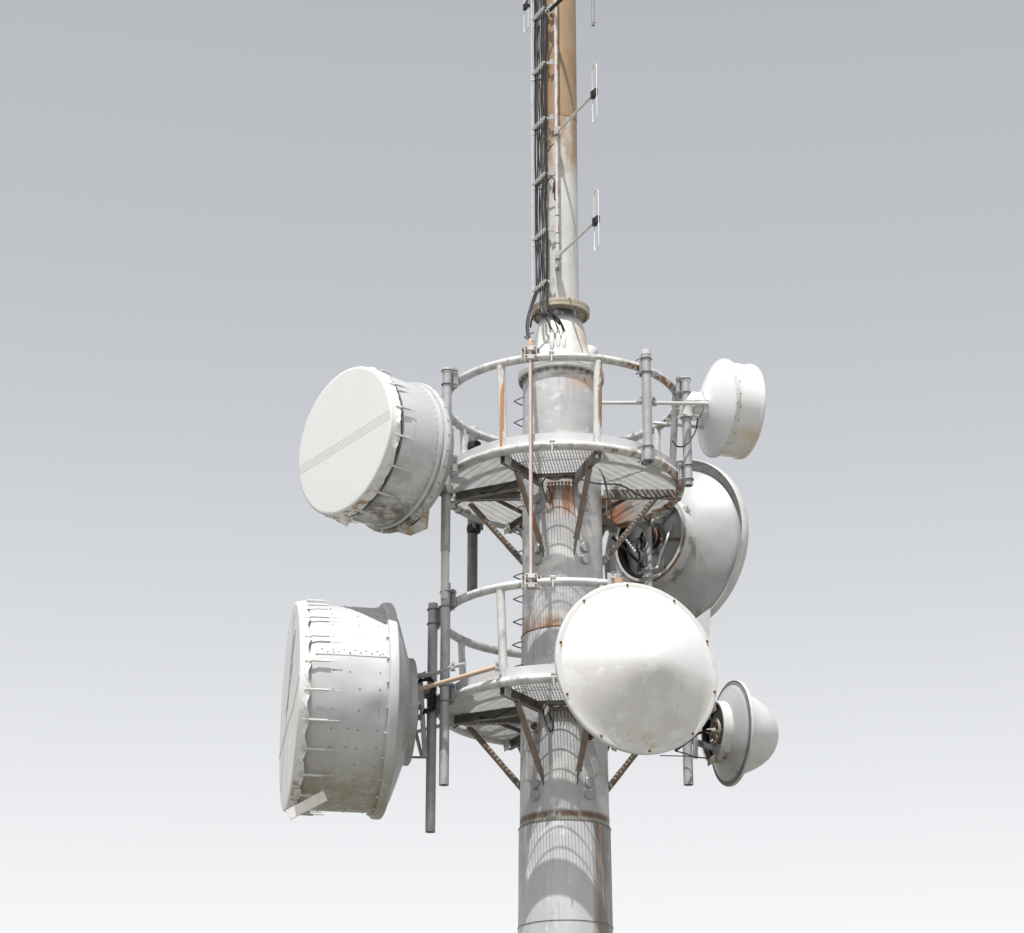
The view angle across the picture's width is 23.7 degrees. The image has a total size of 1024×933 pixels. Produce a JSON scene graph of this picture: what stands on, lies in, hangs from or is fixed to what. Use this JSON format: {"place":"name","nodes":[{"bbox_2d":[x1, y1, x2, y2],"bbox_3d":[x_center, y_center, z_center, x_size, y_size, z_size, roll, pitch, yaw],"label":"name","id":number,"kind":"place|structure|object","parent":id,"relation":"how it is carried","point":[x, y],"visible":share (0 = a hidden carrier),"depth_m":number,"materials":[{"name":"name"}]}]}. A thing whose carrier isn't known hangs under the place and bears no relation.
{"place":"outdoors","nodes":[
{"label":"outdoors","id":0,"kind":"place"},
{"bbox_2d":[0,0,1023,932],"label":"sky","id":1,"kind":"structure","parent":0,"point":[213,213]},
{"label":"cable hanger","id":2,"kind":"object","parent":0,"visible":0},
{"bbox_2d":[525,87,534,339],"bbox_3d":[0.214,-4.307,30.509,0.092,6.721,1.536,-1,-22,4],"label":"coaxial cable","id":3,"kind":"object","parent":2,"relation":"hanging from","point":[534,122],"visible":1,"depth_m":31.41,"materials":[{"name":"black rubber"}]},
{"bbox_2d":[526,0,536,338],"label":"coaxial cable","id":4,"kind":"object","parent":2,"relation":"hanging from","point":[534,161],"visible":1,"depth_m":31.07,"materials":[{"name":"black rubber"}]},
{"bbox_2d":[528,0,538,335],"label":"coaxial cable","id":5,"kind":"object","parent":2,"relation":"hanging from","point":[538,168],"visible":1,"depth_m":30.95,"materials":[{"name":"black rubber"}]},
{"label":"ground","id":6,"kind":"structure","parent":0,"visible":0},
{"bbox_2d":[512,0,613,932],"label":"monopole tower","id":7,"kind":"structure","parent":6,"relation":"on","point":[564,871],"depth_m":28.61,"materials":[{"name":"metal"}]},
{"bbox_2d":[523,0,532,31],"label":"dipole antenna","id":8,"kind":"object","parent":7,"relation":"attached to","point":[526,4],"visible":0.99,"depth_m":32.96,"materials":[{"name":"metal"}]},
{"bbox_2d":[527,0,538,337],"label":"coaxial cable","id":9,"kind":"object","parent":7,"relation":"attached to","point":[537,167],"visible":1,"depth_m":31.08,"materials":[{"name":"black rubber"}]},
{"bbox_2d":[529,0,540,337],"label":"coaxial cable","id":10,"kind":"object","parent":7,"relation":"attached to","point":[540,199],"visible":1,"depth_m":30.71,"materials":[{"name":"black rubber"}]},
{"bbox_2d":[531,0,541,296],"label":"climbing rail","id":11,"kind":"object","parent":7,"relation":"attached to","point":[532,134],"visible":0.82,"depth_m":31.27,"materials":[{"name":"grey metal"}]},
{"bbox_2d":[438,575,637,791],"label":"service platform","id":12,"kind":"structure","parent":7,"relation":"attached to","point":[486,707],"depth_m":27.82,"materials":[{"name":"white paint"}]},
{"bbox_2d":[425,602,440,832],"bbox_3d":[-0.905,2.863,28.031,0.180,2.705,0.170,5,-22,-13],"label":"mounting pipe","id":13,"kind":"object","parent":12,"relation":"attached to","point":[434,618],"visible":0.94,"depth_m":27.93,"materials":[{"name":"metal"}]},
{"bbox_2d":[279,599,436,819],"bbox_3d":[-1.701,2.847,27.693,1.737,2.644,2.456,4,-22,-9],"label":"drum dish","id":14,"kind":"object","parent":13,"relation":"attached to","point":[352,702],"visible":0.99,"depth_m":26.75,"materials":[{"name":"metal"}]},
{"bbox_2d":[418,662,466,678],"bbox_3d":[-0.847,2.323,27.735,0.127,0.127,0.891,18,-28,-38],"label":"stabilising strut","id":15,"kind":"object","parent":14,"relation":"attached to","point":[452,666],"visible":0.9,"depth_m":27.60,"materials":[{"name":"metal"}]},
{"bbox_2d":[418,662,499,691],"bbox_3d":[-0.659,2.377,27.402,1.100,0.281,0.102,-6,-22,15],"label":"stabilising strut","id":16,"kind":"object","parent":14,"relation":"attached to","point":[496,667],"visible":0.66,"depth_m":27.37,"materials":[{"name":"metal"}]},
{"bbox_2d":[438,582,456,785],"bbox_3d":[-0.748,2.460,27.765,0.178,2.378,0.170,12,-24,-27],"label":"mounting pipe","id":17,"kind":"object","parent":12,"relation":"attached to","point":[446,701],"visible":0.96,"depth_m":27.69,"materials":[{"name":"metal"}]},
{"bbox_2d":[612,571,624,582],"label":"mounting pipe","id":18,"kind":"object","parent":12,"relation":"attached to","point":[618,578],"visible":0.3,"depth_m":27.48,"materials":[{"name":"metal"}]},
{"bbox_2d":[554,573,717,754],"bbox_3d":[1.367,2.076,26.737,1.778,2.214,0.886,-1,-22,3],"label":"radome dish","id":19,"kind":"object","parent":18,"relation":"attached to","point":[636,671],"visible":1,"depth_m":26.41,"materials":[{"name":"white paint"}]},
{"bbox_2d":[683,740,692,785],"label":"mounting pipe","id":20,"kind":"object","parent":12,"relation":"attached to","point":[687,769],"visible":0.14,"depth_m":27.65,"materials":[{"name":"metal"}]},
{"bbox_2d":[660,680,778,786],"bbox_3d":[2.414,3.017,27.965,1.068,1.228,1.402,-18,-28,38],"label":"radome dish","id":21,"kind":"object","parent":20,"relation":"attached to","point":[739,732],"visible":0.94,"depth_m":27.79,"materials":[{"name":"metal"}]},
{"bbox_2d":[696,608,710,638],"bbox_3d":[2.100,1.937,27.815,0.314,0.545,0.765,0,-22,0],"label":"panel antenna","id":22,"kind":"object","parent":12,"relation":"attached to","point":[703,619],"visible":0.25,"depth_m":27.63,"materials":[{"name":"white paint"}]},
{"bbox_2d":[531,4,551,21],"bbox_3d":[0.390,-5.883,31.744,0.134,0.070,0.413,10,-24,-23],"label":"cable hanger","id":23,"kind":"object","parent":7,"relation":"attached to","point":[537,14],"visible":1,"depth_m":31.74,"materials":[{"name":"metal"}]},
{"bbox_2d":[531,59,552,75],"bbox_3d":[0.390,-5.126,31.445,0.134,0.070,0.413,10,-24,-23],"label":"cable hanger","id":24,"kind":"object","parent":7,"relation":"attached to","point":[539,67],"visible":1,"depth_m":31.41,"materials":[{"name":"metal"}]},
{"bbox_2d":[531,114,553,130],"bbox_3d":[0.390,-4.376,31.149,0.134,0.070,0.413,10,-24,-23],"label":"cable hanger","id":25,"kind":"object","parent":7,"relation":"attached to","point":[551,117],"visible":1,"depth_m":31.09,"materials":[{"name":"metal"}]},
{"bbox_2d":[531,170,553,186],"bbox_3d":[0.390,-3.633,30.856,0.134,0.070,0.413,10,-24,-23],"label":"cable hanger","id":26,"kind":"object","parent":7,"relation":"attached to","point":[551,173],"visible":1,"depth_m":30.79,"materials":[{"name":"metal"}]},
{"bbox_2d":[532,226,553,241],"bbox_3d":[0.390,-2.901,30.567,0.134,0.070,0.413,10,-24,-23],"label":"cable hanger","id":27,"kind":"object","parent":7,"relation":"attached to","point":[541,232],"visible":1,"depth_m":30.52,"materials":[{"name":"metal"}]},
{"bbox_2d":[532,278,554,293],"bbox_3d":[0.390,-2.240,30.306,0.134,0.070,0.413,10,-24,-23],"label":"cable hanger","id":28,"kind":"object","parent":7,"relation":"attached to","point":[542,283],"visible":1,"depth_m":30.23,"materials":[{"name":"metal"}]},
{"bbox_2d":[537,0,551,328],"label":"coaxial cable","id":29,"kind":"object","parent":7,"relation":"attached to","point":[539,166],"visible":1,"depth_m":30.93,"materials":[{"name":"black rubber"}]},
{"bbox_2d":[530,313,559,327],"bbox_3d":[0.372,-1.782,29.880,0.430,0.154,0.160,-11,-24,27],"label":"coaxial cable","id":30,"kind":"object","parent":7,"relation":"attached to","point":[533,316],"visible":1,"depth_m":29.84,"materials":[{"name":"black rubber"}]},
{"bbox_2d":[540,0,550,327],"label":"coaxial cable","id":31,"kind":"object","parent":7,"relation":"attached to","point":[541,158],"visible":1,"depth_m":30.92,"materials":[{"name":"black rubber"}]},
{"bbox_2d":[540,7,550,328],"bbox_3d":[0.419,-4.456,31.034,0.138,6.057,0.331,0,-22,0],"label":"coaxial cable","id":32,"kind":"object","parent":7,"relation":"attached to","point":[540,159],"visible":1,"depth_m":30.96,"materials":[{"name":"black rubber"}]},
{"bbox_2d":[542,0,556,326],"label":"coaxial cable","id":33,"kind":"object","parent":7,"relation":"attached to","point":[544,160],"visible":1,"depth_m":30.77,"materials":[{"name":"black rubber"}]},
{"bbox_2d":[542,0,558,328],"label":"coaxial cable","id":34,"kind":"object","parent":7,"relation":"attached to","point":[543,171],"visible":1,"depth_m":30.88,"materials":[{"name":"black rubber"}]},
{"bbox_2d":[544,14,557,328],"bbox_3d":[0.455,-4.484,30.963,0.210,6.057,0.157,-16,-26,34],"label":"coaxial cable","id":35,"kind":"object","parent":7,"relation":"attached to","point":[547,194],"visible":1,"depth_m":30.62,"materials":[{"name":"black rubber"}]},
{"bbox_2d":[544,0,564,330],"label":"coaxial cable","id":36,"kind":"object","parent":7,"relation":"attached to","point":[546,173],"visible":1,"depth_m":30.74,"materials":[{"name":"black rubber"}]},
{"bbox_2d":[554,0,559,270],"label":"rail","id":37,"kind":"object","parent":7,"relation":"attached to","point":[557,243],"visible":1,"depth_m":30.77,"materials":[{"name":"grey metal"}]},
{"bbox_2d":[546,140,553,152],"bbox_3d":[0.475,-4.041,30.792,0.129,0.153,0.044,-17,-27,36],"label":"coaxial cable","id":38,"kind":"object","parent":37,"relation":"attached to","point":[549,145],"visible":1,"depth_m":30.79,"materials":[{"name":"black rubber"}]},
{"bbox_2d":[546,177,555,199],"bbox_3d":[0.494,-3.465,30.560,0.169,0.343,0.043,-10,-24,24],"label":"coaxial cable","id":39,"kind":"object","parent":37,"relation":"attached to","point":[554,184],"visible":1,"depth_m":30.55,"materials":[{"name":"black rubber"}]},
{"bbox_2d":[545,0,562,17],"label":"antenna boom","id":40,"kind":"object","parent":37,"relation":"attached to","point":[553,6],"visible":1,"depth_m":31.43,"materials":[{"name":"grey metal"}]},
{"bbox_2d":[591,0,594,26],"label":"whip antenna","id":41,"kind":"object","parent":40,"relation":"attached to","point":[593,13],"visible":1,"depth_m":30.38,"materials":[{"name":"metal"}]},
{"bbox_2d":[554,64,597,136],"bbox_3d":[0.794,-4.397,30.358,0.070,0.812,1.181,10,-23,-23],"label":"dipole antenna","id":42,"kind":"object","parent":37,"relation":"attached to","point":[592,96],"visible":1,"depth_m":30.05,"materials":[{"name":"metal"}]},
{"bbox_2d":[555,190,599,260],"bbox_3d":[0.794,-2.774,29.717,0.070,0.812,1.181,10,-23,-23],"label":"dipole antenna","id":43,"kind":"object","parent":37,"relation":"attached to","point":[594,223],"visible":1,"depth_m":29.41,"materials":[{"name":"metal"}]},
{"bbox_2d":[451,350,684,565],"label":"service platform","id":44,"kind":"structure","parent":7,"relation":"attached to","point":[487,482],"depth_m":28.92,"materials":[{"name":"paint"}]},
{"bbox_2d":[440,367,458,598],"bbox_3d":[-0.757,0.180,28.645,0.180,2.912,0.170,12,-25,-28],"label":"mounting pipe","id":45,"kind":"object","parent":44,"relation":"attached to","point":[450,378],"visible":0.7,"depth_m":28.50,"materials":[{"name":"metal"}]},
{"bbox_2d":[298,366,453,535],"bbox_3d":[-1.328,-0.072,28.272,1.573,1.891,1.812,18,-28,-37],"label":"drum dish","id":46,"kind":"object","parent":45,"relation":"attached to","point":[376,450],"visible":1,"depth_m":27.63,"materials":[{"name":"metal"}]},
{"bbox_2d":[466,426,482,591],"bbox_3d":[-0.482,0.529,30.578,0.180,2.202,0.195,19,-28,-39],"label":"mounting pipe","id":47,"kind":"object","parent":44,"relation":"attached to","point":[473,528],"visible":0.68,"depth_m":30.36,"materials":[{"name":"metal"}]},
{"bbox_2d":[521,338,540,589],"bbox_3d":[0.216,-0.064,28.008,0.220,3.078,0.105,0,-22,0],"label":"conduit pipe","id":48,"kind":"object","parent":44,"relation":"attached to","point":[530,351],"visible":1,"depth_m":27.96,"materials":[{"name":"grey metal"}]},
{"bbox_2d":[603,476,613,523],"bbox_3d":[1.122,0.270,29.233,0.107,0.553,1.121,-3,-22,6],"label":"stabilising strut","id":49,"kind":"object","parent":44,"relation":"attached to","point":[608,499],"visible":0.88,"depth_m":29.41,"materials":[{"name":"grey metal"}]},
{"bbox_2d":[635,349,653,466],"bbox_3d":[1.569,-0.692,28.617,0.170,1.446,0.180,17,-27,-37],"label":"mounting pipe","id":50,"kind":"object","parent":44,"relation":"attached to","point":[645,373],"visible":1,"depth_m":28.55,"materials":[{"name":"metal"}]},
{"bbox_2d":[602,395,708,405],"bbox_3d":[1.694,-0.763,28.939,1.311,0.229,0.574,0,-22,0],"label":"stabilising strut","id":51,"kind":"object","parent":50,"relation":"attached to","point":[655,402],"visible":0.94,"depth_m":28.97,"materials":[{"name":"metal"}]},
{"bbox_2d":[638,519,652,586],"bbox_3d":[1.674,1.559,30.078,0.176,2.189,0.170,20,-29,-41],"label":"mounting pipe","id":52,"kind":"object","parent":44,"relation":"attached to","point":[646,526],"visible":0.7,"depth_m":30.24,"materials":[{"name":"metal"}]},
{"bbox_2d":[604,459,748,617],"bbox_3d":[1.753,0.909,30.663,2.304,2.304,1.016,-19,-29,40],"label":"reflector dish","id":53,"kind":"object","parent":52,"relation":"attached to","point":[700,532],"visible":0.66,"depth_m":30.39,"materials":[{"name":"metal"}]},
{"bbox_2d":[675,375,693,486],"bbox_3d":[2.069,-0.427,29.150,0.174,1.410,0.170,-8,-23,19],"label":"mounting pipe","id":54,"kind":"object","parent":44,"relation":"attached to","point":[685,472],"visible":1,"depth_m":29.06,"materials":[{"name":"metal"}]},
{"bbox_2d":[672,358,765,459],"bbox_3d":[2.384,-0.703,29.431,0.982,1.234,1.209,7,-23,-18],"label":"drum dish","id":55,"kind":"object","parent":54,"relation":"attached to","point":[730,417],"visible":0.99,"depth_m":29.13,"materials":[{"name":"white paint"}]},
{"bbox_2d":[653,418,703,428],"bbox_3d":[2.026,-0.493,29.565,0.659,0.224,0.130,-9,-23,21],"label":"stabilising strut","id":56,"kind":"object","parent":55,"relation":"attached to","point":[667,423],"visible":0.81,"depth_m":29.61,"materials":[{"name":"metal"}]}
]}

